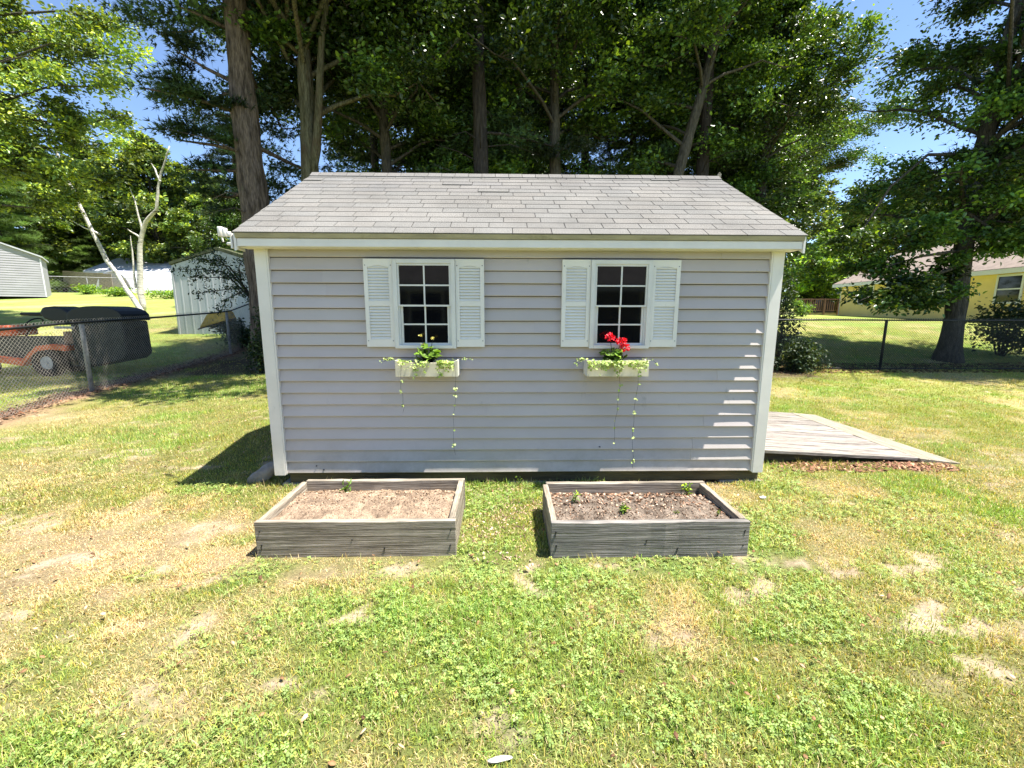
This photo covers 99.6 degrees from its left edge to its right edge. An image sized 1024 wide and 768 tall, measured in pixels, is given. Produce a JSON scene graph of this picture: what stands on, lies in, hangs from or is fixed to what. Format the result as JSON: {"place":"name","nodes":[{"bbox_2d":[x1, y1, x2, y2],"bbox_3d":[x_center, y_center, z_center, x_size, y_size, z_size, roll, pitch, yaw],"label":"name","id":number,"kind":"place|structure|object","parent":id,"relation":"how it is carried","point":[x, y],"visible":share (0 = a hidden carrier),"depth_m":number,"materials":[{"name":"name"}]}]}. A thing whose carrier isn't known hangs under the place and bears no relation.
{"place":"outdoors","nodes":[
{"label":"outdoors","id":0,"kind":"place"},
{"bbox_2d":[0,293,1023,767],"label":"ground","id":1,"kind":"structure","parent":0,"point":[12,309],"depth_m":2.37,"materials":[{"name":"green plant"}]},
{"bbox_2d":[0,242,51,296],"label":"siding shed","id":2,"kind":"structure","parent":1,"relation":"on","point":[23,273],"depth_m":27.91,"materials":[{"name":"white plastic"}]},
{"bbox_2d":[0,178,70,287],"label":"evergreen tree","id":3,"kind":"object","parent":1,"relation":"on","point":[18,235],"visible":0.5,"depth_m":38.74,"materials":[{"name":"green plant"}]},
{"bbox_2d":[0,139,81,263],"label":"background tree","id":4,"kind":"object","parent":1,"relation":"on","point":[55,223],"visible":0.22,"depth_m":43.35,"materials":[{"name":"green plant"}]},
{"bbox_2d":[2,153,119,292],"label":"background tree","id":5,"kind":"object","parent":1,"relation":"on","point":[75,187],"visible":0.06,"depth_m":50.46,"materials":[{"name":"green plant"}]},
{"bbox_2d":[26,188,99,292],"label":"evergreen tree","id":6,"kind":"object","parent":1,"relation":"on","point":[68,258],"visible":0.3,"depth_m":46.73,"materials":[{"name":"green plant"}]},
{"bbox_2d":[0,306,151,375],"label":"garden tractor","id":7,"kind":"object","parent":1,"relation":"on","point":[61,314],"visible":0.68,"depth_m":9.01,"materials":[{"name":"black plastic"}]},
{"bbox_2d":[0,0,159,218],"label":"maple tree","id":8,"kind":"object","parent":1,"relation":"on","point":[71,126],"visible":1,"depth_m":15.46,"materials":[{"name":"green plant"}]},
{"bbox_2d":[55,202,110,288],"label":"evergreen tree","id":9,"kind":"object","parent":1,"relation":"on","point":[84,252],"visible":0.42,"depth_m":48.03,"materials":[{"name":"green plant"}]},
{"bbox_2d":[62,271,112,289],"bbox_3d":[-39.443,-9.585,40.118,8.981,2.074,0.036,5,11,25],"label":"board fence","id":10,"kind":"object","parent":1,"relation":"on","point":[73,275],"visible":0.63,"depth_m":40.00,"materials":[{"name":"grey wood"}]},
{"bbox_2d":[71,283,108,293],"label":"shrub","id":11,"kind":"object","parent":1,"relation":"on","point":[85,289],"visible":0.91,"depth_m":32.47,"materials":[{"name":"green plant"}]},
{"bbox_2d":[40,116,143,309],"bbox_3d":[-18.882,-7.386,19.627,3.482,8.760,0.226,0,10,-1],"label":"birch tree","id":12,"kind":"object","parent":1,"relation":"on","point":[116,272],"visible":0.56,"depth_m":19.85,"materials":[{"name":"white plant"}]},
{"bbox_2d":[53,148,137,252],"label":"background tree","id":13,"kind":"object","parent":1,"relation":"on","point":[79,156],"visible":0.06,"depth_m":53.73,"materials":[{"name":"green plant"}]},
{"bbox_2d":[46,167,161,264],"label":"background tree","id":14,"kind":"object","parent":1,"relation":"on","point":[107,197],"visible":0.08,"depth_m":49.88,"materials":[{"name":"green plant"}]},
{"bbox_2d":[49,276,171,292],"bbox_3d":[-32.190,-8.726,39.554,22.580,2.107,0.100,-8,13,-40],"label":"chain link fence","id":15,"kind":"object","parent":1,"relation":"on","point":[105,282],"visible":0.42,"depth_m":36.83,"materials":[{"name":"silver metal"}]},
{"bbox_2d":[91,285,136,295],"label":"shrub","id":16,"kind":"object","parent":1,"relation":"on","point":[120,292],"visible":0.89,"depth_m":30.15,"materials":[{"name":"green plant"}]},
{"bbox_2d":[0,345,247,422],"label":"leaf litter","id":17,"kind":"object","parent":1,"relation":"on","point":[122,384],"visible":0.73,"depth_m":7.66,"materials":[{"name":"brown plant"}]},
{"bbox_2d":[0,302,249,416],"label":"chain link fence","id":18,"kind":"object","parent":1,"relation":"on","point":[86,358],"visible":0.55,"depth_m":7.67,"materials":[{"name":"metal"}]},
{"bbox_2d":[83,258,178,273],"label":"white house","id":19,"kind":"structure","parent":1,"relation":"on","point":[119,264],"depth_m":44.49,"materials":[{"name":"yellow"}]},
{"bbox_2d":[96,271,172,292],"bbox_3d":[-32.370,-9.173,40.576,11.175,2.600,1.746,-2,10,-10],"label":"fabric carport","id":20,"kind":"object","parent":1,"relation":"on","point":[159,276],"visible":0.36,"depth_m":39.78,"materials":[{"name":"white fabric"}]},
{"bbox_2d":[66,129,204,263],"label":"background tree","id":21,"kind":"object","parent":1,"relation":"on","point":[133,170],"visible":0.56,"depth_m":44.28,"materials":[{"name":"green plant"}]},
{"bbox_2d":[128,146,169,311],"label":"birch tree","id":22,"kind":"object","parent":1,"relation":"on","point":[138,284],"visible":0.98,"depth_m":20.07,"materials":[{"name":"white plant"}]},
{"bbox_2d":[144,288,173,298],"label":"shrub","id":23,"kind":"object","parent":1,"relation":"on","point":[166,293],"visible":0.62,"depth_m":28.42,"materials":[{"name":"green plant"}]},
{"bbox_2d":[129,176,212,256],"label":"background tree","id":24,"kind":"object","parent":1,"relation":"on","point":[150,236],"visible":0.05,"depth_m":48.91,"materials":[{"name":"green plant"}]},
{"bbox_2d":[153,171,234,260],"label":"background tree","id":25,"kind":"object","parent":1,"relation":"on","point":[195,200],"visible":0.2,"depth_m":44.67,"materials":[{"name":"green plant"}]},
{"bbox_2d":[168,244,248,316],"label":"tree","id":26,"kind":"object","parent":1,"relation":"on","point":[243,289],"visible":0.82,"depth_m":10.49,"materials":[{"name":"green plant"}]},
{"bbox_2d":[169,247,249,333],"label":"metal shed","id":27,"kind":"structure","parent":1,"relation":"on","point":[185,303],"depth_m":14.46,"materials":[{"name":"grey metal"}]},
{"bbox_2d":[181,185,242,253],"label":"young tree","id":28,"kind":"object","parent":1,"relation":"on","point":[231,222],"visible":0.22,"depth_m":15.48,"materials":[{"name":"green plant"}]},
{"bbox_2d":[198,311,246,347],"bbox_3d":[-8.640,-1.614,12.922,1.124,1.112,0.577,0,10,-1],"label":"wheelbarrow","id":29,"kind":"object","parent":1,"relation":"on","point":[218,319],"visible":0.51,"depth_m":12.62,"materials":[{"name":"yellow plastic"}]},
{"bbox_2d":[202,317,250,348],"bbox_3d":[-8.177,-1.533,12.934,1.722,1.156,1.362,-5,11,-30],"label":"shrub","id":30,"kind":"object","parent":1,"relation":"on","point":[245,333],"visible":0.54,"depth_m":12.73,"materials":[{"name":"green plant"}]},
{"bbox_2d":[190,108,268,247],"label":"pine tree","id":31,"kind":"object","parent":1,"relation":"on","point":[231,158],"visible":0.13,"depth_m":21.52,"materials":[{"name":"green plant"}]},
{"bbox_2d":[93,0,384,371],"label":"pine tree","id":32,"kind":"object","parent":1,"relation":"on","point":[241,104],"visible":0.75,"depth_m":9.18,"materials":[{"name":"green plant"}]},
{"bbox_2d":[240,306,264,373],"bbox_3d":[-5.493,-1.054,9.364,0.782,1.790,0.937,0,10,-1],"label":"shrub","id":33,"kind":"object","parent":1,"relation":"on","point":[257,350],"visible":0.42,"depth_m":9.26,"materials":[{"name":"green plant"}]},
{"bbox_2d":[247,462,274,483],"bbox_3d":[-2.217,0.809,3.877,0.321,0.146,0.100,-38,25,-19],"label":"rock","id":34,"kind":"object","parent":1,"relation":"on","point":[265,472],"visible":0.73,"depth_m":3.84,"materials":[{"name":"grey stone"}]},
{"bbox_2d":[174,0,511,181],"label":"oak tree","id":35,"kind":"object","parent":1,"relation":"on","point":[309,102],"visible":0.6,"depth_m":9.38,"materials":[{"name":"green plant"}]},
{"bbox_2d":[254,478,464,557],"bbox_3d":[-0.975,0.924,3.027,1.235,0.281,0.694,0,10,-1],"label":"raised bed","id":36,"kind":"object","parent":1,"relation":"on","point":[312,518],"visible":0.98,"depth_m":2.71,"materials":[{"name":"wood"}]},
{"bbox_2d":[339,479,351,491],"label":"seedling","id":37,"kind":"object","parent":36,"relation":"on","point":[346,487],"visible":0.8,"depth_m":3.22,"materials":[{"name":"green plant"}]},
{"bbox_2d":[214,0,515,173],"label":"oak tree","id":38,"kind":"object","parent":1,"relation":"on","point":[380,121],"visible":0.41,"depth_m":10.95,"materials":[{"name":"green plant"}]},
{"bbox_2d":[319,0,412,172],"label":"pine tree","id":39,"kind":"object","parent":1,"relation":"on","point":[373,161],"visible":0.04,"depth_m":15.46,"materials":[{"name":"green plant"}]},
{"bbox_2d":[322,12,464,172],"bbox_3d":[-4.279,-9.667,18.467,8.563,14.658,8.758,2,10,12],"label":"oak tree","id":40,"kind":"object","parent":1,"relation":"on","point":[391,136],"visible":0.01,"depth_m":17.18,"materials":[{"name":"green plant"}]},
{"bbox_2d":[352,91,500,172],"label":"young tree","id":41,"kind":"object","parent":1,"relation":"on","point":[418,158],"visible":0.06,"depth_m":12.62,"materials":[{"name":"green plant"}]},
{"bbox_2d":[49,258,850,308],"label":"distant woods","id":42,"kind":"object","parent":1,"relation":"on","point":[53,290],"depth_m":82.94,"materials":[{"name":"green plant"}]},
{"bbox_2d":[400,11,532,167],"bbox_3d":[-1.913,-10.162,15.694,5.418,17.371,5.575,-4,10,-21],"label":"pine tree","id":43,"kind":"object","parent":1,"relation":"on","point":[410,122],"visible":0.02,"depth_m":16.38,"materials":[{"name":"green plant"}]},
{"bbox_2d":[432,77,549,173],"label":"young tree","id":44,"kind":"object","parent":1,"relation":"on","point":[471,164],"visible":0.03,"depth_m":13.28,"materials":[{"name":"green plant"}]},
{"bbox_2d":[487,755,512,762],"bbox_3d":[-0.041,1.276,1.471,0.090,0.013,0.022,-1,10,-8],"label":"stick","id":45,"kind":"object","parent":1,"relation":"on","point":[497,759],"visible":1,"depth_m":1.47,"materials":[{"name":"white wood"}]},
{"bbox_2d":[462,483,542,570],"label":"grass","id":46,"kind":"structure","parent":1,"relation":"on","point":[530,564],"depth_m":3.14,"materials":[{"name":"green plant"}]},
{"bbox_2d":[405,0,604,173],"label":"pine tree","id":47,"kind":"object","parent":1,"relation":"on","point":[478,145],"visible":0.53,"depth_m":11.14,"materials":[{"name":"green plant"}]},
{"bbox_2d":[0,414,1021,767],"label":"lawn debris","id":48,"kind":"object","parent":1,"relation":"on","point":[332,762],"visible":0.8,"depth_m":2.15,"materials":[{"name":"brown plant"}]},
{"bbox_2d":[0,469,1023,767],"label":"clover","id":49,"kind":"object","parent":1,"relation":"on","point":[486,681],"visible":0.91,"depth_m":1.94,"materials":[{"name":"green plant"}]},
{"bbox_2d":[0,317,1023,474],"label":"distant grass","id":50,"kind":"structure","parent":1,"relation":"on","point":[150,428],"depth_m":6.39,"materials":[{"name":"green plant"}]},
{"bbox_2d":[217,172,807,485],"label":"garden shed","id":51,"kind":"structure","parent":1,"relation":"on","point":[523,291],"depth_m":3.65,"materials":[{"name":"plastic"}]},
{"bbox_2d":[392,259,456,348],"bbox_3d":[-0.708,-0.649,3.529,0.498,0.712,0.076,0,10,-1],"label":"window","id":52,"kind":"structure","parent":51,"relation":"in","point":[424,289],"depth_m":3.51,"materials":[{"name":"white glass"}]},
{"bbox_2d":[395,358,459,376],"bbox_3d":[-0.686,-0.138,3.542,0.500,0.134,0.165,0,10,-1],"label":"flower box","id":53,"kind":"object","parent":51,"relation":"attached to","point":[431,370],"visible":0.76,"depth_m":3.46,"materials":[{"name":"wood"}]},
{"bbox_2d":[379,357,472,450],"bbox_3d":[-0.680,0.186,3.491,0.747,0.806,0.082,0,10,-1],"label":"trailing vine","id":54,"kind":"object","parent":53,"relation":"hanging from","point":[442,362],"visible":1,"depth_m":3.43,"materials":[{"name":"green plant"}]},
{"bbox_2d":[414,334,440,362],"bbox_3d":[-0.677,-0.280,3.510,0.225,0.252,0.229,0,10,-1],"label":"geranium","id":55,"kind":"object","parent":53,"relation":"in","point":[423,354],"visible":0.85,"depth_m":3.50,"materials":[{"name":"green plant"}]},
{"bbox_2d":[583,358,648,376],"bbox_3d":[0.856,-0.140,3.576,0.500,0.135,0.165,0,10,-1],"label":"flower box","id":56,"kind":"object","parent":51,"relation":"attached to","point":[627,371],"visible":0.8,"depth_m":3.50,"materials":[{"name":"wood"}]},
{"bbox_2d":[599,332,629,360],"bbox_3d":[0.845,-0.293,3.552,0.206,0.270,0.219,-6,12,-33],"label":"geranium","id":57,"kind":"object","parent":56,"relation":"in","point":[615,355],"visible":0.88,"depth_m":3.53,"materials":[{"name":"green plant"}]},
{"bbox_2d":[573,357,657,467],"bbox_3d":[0.838,0.246,3.537,0.698,0.925,0.084,0,10,-1],"label":"trailing vine","id":58,"kind":"object","parent":56,"relation":"hanging from","point":[605,364],"visible":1,"depth_m":3.46,"materials":[{"name":"green plant"}]},
{"bbox_2d":[588,260,653,348],"bbox_3d":[0.889,-0.651,3.565,0.498,0.712,0.076,0,10,-1],"label":"window","id":59,"kind":"structure","parent":51,"relation":"in","point":[621,290],"depth_m":3.54,"materials":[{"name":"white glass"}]},
{"bbox_2d":[408,0,640,155],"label":"oak tree","id":60,"kind":"object","parent":1,"relation":"on","point":[539,109],"visible":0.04,"depth_m":16.84,"materials":[{"name":"green plant"}]},
{"bbox_2d":[491,106,562,173],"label":"young tree","id":61,"kind":"object","parent":1,"relation":"on","point":[533,161],"visible":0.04,"depth_m":15.29,"materials":[{"name":"green plant"}]},
{"bbox_2d":[498,5,601,174],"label":"pine tree","id":62,"kind":"object","parent":1,"relation":"on","point":[566,169],"visible":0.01,"depth_m":17.01,"materials":[{"name":"green plant"}]},
{"bbox_2d":[407,0,699,175],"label":"oak tree","id":63,"kind":"object","parent":1,"relation":"on","point":[527,37],"visible":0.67,"depth_m":11.18,"materials":[{"name":"green plant"}]},
{"bbox_2d":[535,1,621,174],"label":"pine tree","id":64,"kind":"object","parent":1,"relation":"on","point":[571,102],"visible":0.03,"depth_m":17.19,"materials":[{"name":"green plant"}]},
{"bbox_2d":[581,0,694,174],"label":"pine tree","id":65,"kind":"object","parent":1,"relation":"on","point":[614,147],"visible":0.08,"depth_m":14.47,"materials":[{"name":"green plant"}]},
{"bbox_2d":[542,481,749,557],"bbox_3d":[0.853,0.932,3.008,1.240,0.280,0.657,0,10,-1],"label":"raised bed","id":66,"kind":"object","parent":1,"relation":"on","point":[595,521],"visible":0.94,"depth_m":2.71,"materials":[{"name":"grey wood"}]},
{"bbox_2d":[571,490,580,502],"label":"seedling","id":67,"kind":"object","parent":66,"relation":"on","point":[576,494],"visible":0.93,"depth_m":3.02,"materials":[{"name":"green plant"}]},
{"bbox_2d":[619,503,630,513],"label":"seedling","id":68,"kind":"object","parent":66,"relation":"on","point":[624,508],"visible":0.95,"depth_m":2.88,"materials":[{"name":"green plant"}]},
{"bbox_2d":[681,482,693,494],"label":"seedling","id":69,"kind":"object","parent":66,"relation":"on","point":[685,488],"visible":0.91,"depth_m":3.23,"materials":[{"name":"green plant"}]},
{"bbox_2d":[595,40,752,174],"bbox_3d":[6.055,-9.165,16.167,5.147,15.321,5.297,-9,13,-44],"label":"pine tree","id":70,"kind":"object","parent":1,"relation":"on","point":[669,173],"visible":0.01,"depth_m":16.09,"materials":[{"name":"green plant"}]},
{"bbox_2d":[608,0,777,178],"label":"pine tree","id":71,"kind":"object","parent":1,"relation":"on","point":[703,167],"visible":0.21,"depth_m":12.70,"materials":[{"name":"green plant"}]},
{"bbox_2d":[559,0,853,175],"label":"oak tree","id":72,"kind":"object","parent":1,"relation":"on","point":[657,103],"visible":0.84,"depth_m":11.73,"materials":[{"name":"green plant"}]},
{"bbox_2d":[685,13,799,188],"bbox_3d":[8.640,-10.469,16.580,5.575,17.833,5.418,7,12,33],"label":"pine tree","id":73,"kind":"object","parent":1,"relation":"on","point":[689,173],"depth_m":16.70,"materials":[{"name":"green plant"}]},
{"bbox_2d":[676,61,830,178],"bbox_3d":[10.255,-9.297,21.000,8.289,13.408,8.104,3,10,14],"label":"oak tree","id":74,"kind":"object","parent":1,"relation":"on","point":[804,157],"visible":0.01,"depth_m":18.71,"materials":[{"name":"green plant"}]},
{"bbox_2d":[710,110,852,284],"bbox_3d":[8.153,-5.360,15.348,5.900,8.058,5.231,3,10,18],"label":"young tree","id":75,"kind":"object","parent":1,"relation":"on","point":[783,201],"visible":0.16,"depth_m":14.04,"materials":[{"name":"green plant"}]},
{"bbox_2d":[666,0,907,222],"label":"oak tree","id":76,"kind":"object","parent":1,"relation":"on","point":[812,95],"visible":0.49,"depth_m":12.54,"materials":[{"name":"green plant"}]},
{"bbox_2d":[774,262,806,361],"bbox_3d":[7.274,-1.887,11.520,1.232,2.719,1.054,4,10,20],"label":"shrub","id":77,"kind":"object","parent":1,"relation":"on","point":[785,301],"visible":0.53,"depth_m":11.42,"materials":[{"name":"green plant"}]},
{"bbox_2d":[773,332,826,372],"bbox_3d":[6.810,-0.759,10.511,1.352,1.042,1.468,-7,12,-36],"label":"shrub","id":78,"kind":"object","parent":1,"relation":"on","point":[799,355],"visible":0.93,"depth_m":10.23,"materials":[{"name":"green plant"}]},
{"bbox_2d":[789,295,816,316],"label":"shrub","id":79,"kind":"object","parent":1,"relation":"on","point":[804,308],"visible":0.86,"depth_m":27.80,"materials":[{"name":"green plant"}]},
{"bbox_2d":[793,286,812,312],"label":"conical evergreen","id":80,"kind":"object","parent":1,"relation":"on","point":[803,296],"visible":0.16,"depth_m":36.62,"materials":[{"name":"green plant"}]},
{"bbox_2d":[766,176,848,294],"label":"background tree","id":81,"kind":"object","parent":1,"relation":"on","point":[824,199],"visible":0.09,"depth_m":43.95,"materials":[{"name":"green plant"}]},
{"bbox_2d":[780,298,839,314],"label":"wooden fence","id":82,"kind":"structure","parent":1,"relation":"on","point":[823,310],"depth_m":32.50,"materials":[{"name":"brown wood"}]},
{"bbox_2d":[805,344,834,369],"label":"shrub","id":83,"kind":"object","parent":1,"relation":"on","point":[821,358],"visible":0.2,"depth_m":10.64,"materials":[{"name":"green plant"}]},
{"bbox_2d":[813,300,833,312],"bbox_3d":[23.798,-5.957,33.008,1.200,1.000,0.600,0,10,-1],"label":"gate","id":84,"kind":"object","parent":1,"relation":"on","point":[822,307],"visible":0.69,"depth_m":32.76,"materials":[{"name":"brown wood"}]},
{"bbox_2d":[789,228,859,306],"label":"background tree","id":85,"kind":"object","parent":1,"relation":"on","point":[813,283],"visible":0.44,"depth_m":34.85,"materials":[{"name":"green plant"}]},
{"bbox_2d":[767,83,921,315],"bbox_3d":[15.350,-9.504,23.925,9.762,12.733,10.260,-7,12,-37],"label":"oak tree","id":86,"kind":"object","parent":1,"relation":"on","point":[851,156],"visible":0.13,"depth_m":21.80,"materials":[{"name":"green plant"}]},
{"bbox_2d":[811,183,904,280],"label":"background tree","id":87,"kind":"object","parent":1,"relation":"on","point":[861,223],"visible":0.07,"depth_m":48.98,"materials":[{"name":"green plant"}]},
{"bbox_2d":[764,412,960,463],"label":"wooden ramp","id":88,"kind":"structure","parent":1,"relation":"on","point":[790,436],"depth_m":4.77,"materials":[{"name":"grey wood"}]},
{"bbox_2d":[769,460,959,472],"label":"wood chips","id":89,"kind":"object","parent":1,"relation":"on","point":[910,465],"visible":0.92,"depth_m":4.27,"materials":[{"name":"brown wood"}]},
{"bbox_2d":[773,362,1023,373],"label":"fence litter","id":90,"kind":"object","parent":1,"relation":"on","point":[915,370],"visible":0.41,"depth_m":10.69,"materials":[{"name":"brown plant"}]},
{"bbox_2d":[774,317,1023,369],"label":"chain link fence","id":91,"kind":"object","parent":1,"relation":"on","point":[882,350],"visible":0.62,"depth_m":10.66,"materials":[{"name":"black metal"}]},
{"bbox_2d":[809,0,1023,363],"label":"oak tree","id":92,"kind":"object","parent":1,"relation":"on","point":[965,222],"visible":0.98,"depth_m":11.31,"materials":[{"name":"green plant"}]},
{"bbox_2d":[845,175,988,259],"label":"background tree","id":93,"kind":"object","parent":1,"relation":"on","point":[888,248],"visible":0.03,"depth_m":45.18,"materials":[{"name":"green plant"}]},
{"bbox_2d":[832,241,1023,321],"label":"yellow house","id":94,"kind":"structure","parent":1,"relation":"on","point":[1004,280],"depth_m":21.27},
{"bbox_2d":[857,285,874,304],"bbox_3d":[23.602,-5.926,28.853,0.060,1.230,1.455,1,10,6],"label":"window","id":95,"kind":"structure","parent":94,"relation":"in","point":[873,286],"depth_m":28.54,"materials":[{"name":"white glass"}]},
{"bbox_2d":[932,281,946,295],"bbox_3d":[23.034,-4.990,23.318,0.060,1.230,0.848,1,10,6],"label":"window","id":96,"kind":"structure","parent":94,"relation":"in","point":[940,290],"depth_m":23.24,"materials":[{"name":"white glass"}]},
{"bbox_2d":[992,273,1023,303],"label":"window","id":97,"kind":"structure","parent":94,"relation":"in","point":[1005,284],"depth_m":19.70,"materials":[{"name":"white glass"}]},
{"bbox_2d":[859,14,1023,204],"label":"pine tree","id":98,"kind":"object","parent":1,"relation":"on","point":[1020,50],"visible":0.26,"depth_m":11.42,"materials":[{"name":"green plant"}]},
{"bbox_2d":[947,133,1017,237],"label":"background tree","id":99,"kind":"object","parent":1,"relation":"on","point":[1002,184],"depth_m":42.20,"materials":[{"name":"green plant"}]},
{"bbox_2d":[965,293,1023,359],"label":"shrub","id":100,"kind":"object","parent":1,"relation":"on","point":[1013,312],"visible":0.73,"depth_m":12.34,"materials":[{"name":"green plant"}]},
{"bbox_2d":[0,0,1023,299],"label":"sky","id":101,"kind":"structure","parent":0,"point":[907,11],"materials":[{"name":"blue"}]}
]}

